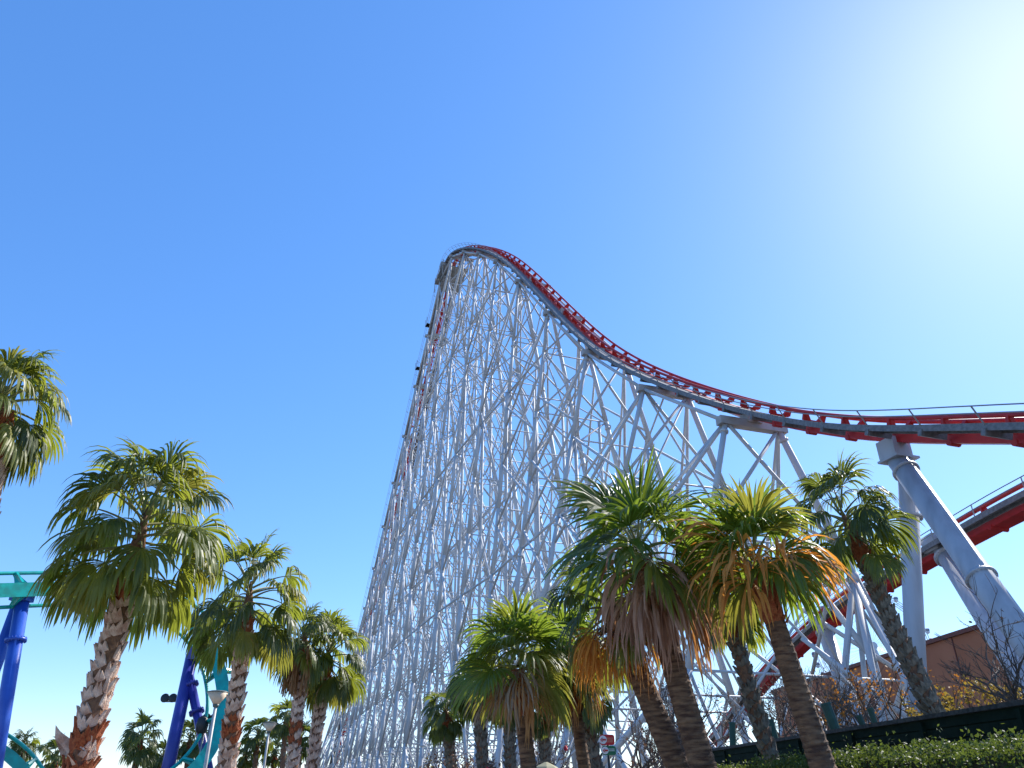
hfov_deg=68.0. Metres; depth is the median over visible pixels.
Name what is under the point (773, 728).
green post
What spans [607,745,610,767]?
sign post
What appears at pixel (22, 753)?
fan palm
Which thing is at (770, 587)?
fan palm
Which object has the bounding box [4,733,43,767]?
teal coaster bend
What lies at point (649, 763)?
bare tree
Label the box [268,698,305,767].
fan palm
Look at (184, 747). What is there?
fan palm
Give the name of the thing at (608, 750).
direction sign
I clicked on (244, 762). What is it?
fan palm
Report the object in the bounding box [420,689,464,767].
fan palm
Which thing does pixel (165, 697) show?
floodlight mast
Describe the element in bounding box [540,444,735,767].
fan palm
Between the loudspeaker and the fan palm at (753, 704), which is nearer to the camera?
the fan palm at (753, 704)
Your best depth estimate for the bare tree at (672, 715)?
29.25 m
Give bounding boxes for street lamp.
[203,690,228,767]
[263,722,276,767]
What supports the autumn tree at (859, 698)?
on the ground
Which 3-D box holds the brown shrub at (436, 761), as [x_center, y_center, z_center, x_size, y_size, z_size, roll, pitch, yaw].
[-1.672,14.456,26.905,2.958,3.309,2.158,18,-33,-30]
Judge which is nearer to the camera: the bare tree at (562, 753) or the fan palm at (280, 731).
the bare tree at (562, 753)
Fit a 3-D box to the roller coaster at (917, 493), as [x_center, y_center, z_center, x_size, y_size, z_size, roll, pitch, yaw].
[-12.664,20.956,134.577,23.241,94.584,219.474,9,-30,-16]
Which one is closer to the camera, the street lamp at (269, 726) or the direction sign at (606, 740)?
the direction sign at (606, 740)
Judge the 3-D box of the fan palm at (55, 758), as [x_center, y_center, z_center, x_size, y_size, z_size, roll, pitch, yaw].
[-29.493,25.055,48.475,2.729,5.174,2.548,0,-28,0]
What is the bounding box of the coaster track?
[708,475,1023,746]
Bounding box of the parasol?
[537,762,557,767]
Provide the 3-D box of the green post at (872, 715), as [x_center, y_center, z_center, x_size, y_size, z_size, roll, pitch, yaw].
[8.797,9.226,17.321,0.627,3.423,0.157,-11,-30,20]
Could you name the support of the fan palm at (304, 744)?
on the path
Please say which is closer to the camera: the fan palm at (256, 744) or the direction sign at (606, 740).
the direction sign at (606, 740)
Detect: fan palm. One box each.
[0,346,71,513]
[7,728,40,761]
[26,436,239,767]
[34,733,66,767]
[116,708,163,767]
[147,738,178,767]
[176,719,207,767]
[178,528,311,767]
[236,737,258,767]
[240,717,274,767]
[259,737,286,767]
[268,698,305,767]
[271,602,337,767]
[281,608,371,767]
[286,719,311,767]
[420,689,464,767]
[442,585,578,767]
[445,658,494,767]
[489,708,516,767]
[514,588,613,767]
[532,701,560,764]
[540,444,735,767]
[544,559,688,767]
[552,680,618,767]
[657,472,856,767]
[683,554,779,767]
[783,449,945,714]
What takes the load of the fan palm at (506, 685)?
on the path
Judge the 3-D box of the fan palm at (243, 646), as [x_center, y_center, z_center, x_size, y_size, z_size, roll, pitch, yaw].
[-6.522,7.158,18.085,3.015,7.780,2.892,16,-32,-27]
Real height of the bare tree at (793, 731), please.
5.965 m
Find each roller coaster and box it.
[0,571,230,767]
[319,243,1023,767]
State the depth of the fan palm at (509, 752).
26.98 m
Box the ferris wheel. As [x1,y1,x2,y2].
[811,595,931,673]
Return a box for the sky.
[0,0,1023,767]
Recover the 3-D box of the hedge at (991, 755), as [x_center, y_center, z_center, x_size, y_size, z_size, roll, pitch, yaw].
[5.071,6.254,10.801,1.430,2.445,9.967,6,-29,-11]
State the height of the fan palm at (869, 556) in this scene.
9.057 m
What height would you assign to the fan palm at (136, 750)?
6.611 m
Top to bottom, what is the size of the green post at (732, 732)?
3.632 m
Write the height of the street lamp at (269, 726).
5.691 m
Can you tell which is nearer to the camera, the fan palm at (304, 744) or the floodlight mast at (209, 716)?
the floodlight mast at (209, 716)
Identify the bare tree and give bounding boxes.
[498,733,574,767]
[610,695,681,767]
[628,671,746,766]
[667,692,752,747]
[714,670,842,745]
[760,658,898,735]
[766,655,893,736]
[934,574,1023,707]
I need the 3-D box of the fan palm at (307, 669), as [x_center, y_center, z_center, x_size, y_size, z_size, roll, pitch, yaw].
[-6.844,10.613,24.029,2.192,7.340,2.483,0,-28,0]
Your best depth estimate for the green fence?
13.75 m
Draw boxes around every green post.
[729,722,735,745]
[769,719,777,737]
[820,702,839,729]
[856,714,864,724]
[867,708,877,722]
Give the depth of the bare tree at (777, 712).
27.47 m
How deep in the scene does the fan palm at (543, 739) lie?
27.84 m
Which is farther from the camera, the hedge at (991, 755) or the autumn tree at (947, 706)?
the autumn tree at (947, 706)
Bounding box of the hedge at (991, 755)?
[717,723,1023,767]
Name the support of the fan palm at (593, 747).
on the path
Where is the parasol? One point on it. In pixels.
(545, 765)
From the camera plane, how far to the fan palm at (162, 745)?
54.49 m
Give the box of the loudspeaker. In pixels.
[196,716,208,752]
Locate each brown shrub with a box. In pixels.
[406,753,432,767]
[420,742,476,767]
[480,753,517,767]
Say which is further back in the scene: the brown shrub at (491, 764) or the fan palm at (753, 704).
the brown shrub at (491, 764)
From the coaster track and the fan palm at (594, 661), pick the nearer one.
the fan palm at (594, 661)
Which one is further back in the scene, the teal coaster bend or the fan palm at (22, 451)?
the teal coaster bend
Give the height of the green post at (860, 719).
3.332 m
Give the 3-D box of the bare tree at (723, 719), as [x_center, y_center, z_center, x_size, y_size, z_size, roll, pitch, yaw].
[6.990,13.398,26.669,2.983,4.996,3.916,-18,-33,30]
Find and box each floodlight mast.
[160,693,176,701]
[203,713,211,738]
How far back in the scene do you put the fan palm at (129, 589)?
13.82 m
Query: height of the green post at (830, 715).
3.737 m
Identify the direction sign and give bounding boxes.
[599,735,614,744]
[602,746,615,754]
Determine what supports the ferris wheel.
on the ground
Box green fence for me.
[712,699,1023,767]
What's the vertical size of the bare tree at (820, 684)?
6.591 m
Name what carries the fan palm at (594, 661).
on the path
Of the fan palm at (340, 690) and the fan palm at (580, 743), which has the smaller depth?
the fan palm at (580, 743)
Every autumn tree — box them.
[815,652,986,727]
[900,674,1022,716]
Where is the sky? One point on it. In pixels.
(230, 225)
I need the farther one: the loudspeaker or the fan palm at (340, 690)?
the loudspeaker
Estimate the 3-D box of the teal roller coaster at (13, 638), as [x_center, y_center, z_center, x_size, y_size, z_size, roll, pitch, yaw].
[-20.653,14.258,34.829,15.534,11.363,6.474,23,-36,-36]
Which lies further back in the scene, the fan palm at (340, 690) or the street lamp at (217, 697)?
the street lamp at (217, 697)
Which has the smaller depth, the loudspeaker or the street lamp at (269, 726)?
the loudspeaker
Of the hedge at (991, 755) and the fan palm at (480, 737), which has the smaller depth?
the hedge at (991, 755)
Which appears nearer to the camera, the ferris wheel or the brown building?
the brown building
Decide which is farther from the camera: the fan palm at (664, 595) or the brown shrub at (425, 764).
the brown shrub at (425, 764)
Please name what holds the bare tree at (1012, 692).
on the ground
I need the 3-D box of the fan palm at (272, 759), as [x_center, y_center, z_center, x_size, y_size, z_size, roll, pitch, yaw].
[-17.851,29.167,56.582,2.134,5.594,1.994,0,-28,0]
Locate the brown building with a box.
[770,624,1017,736]

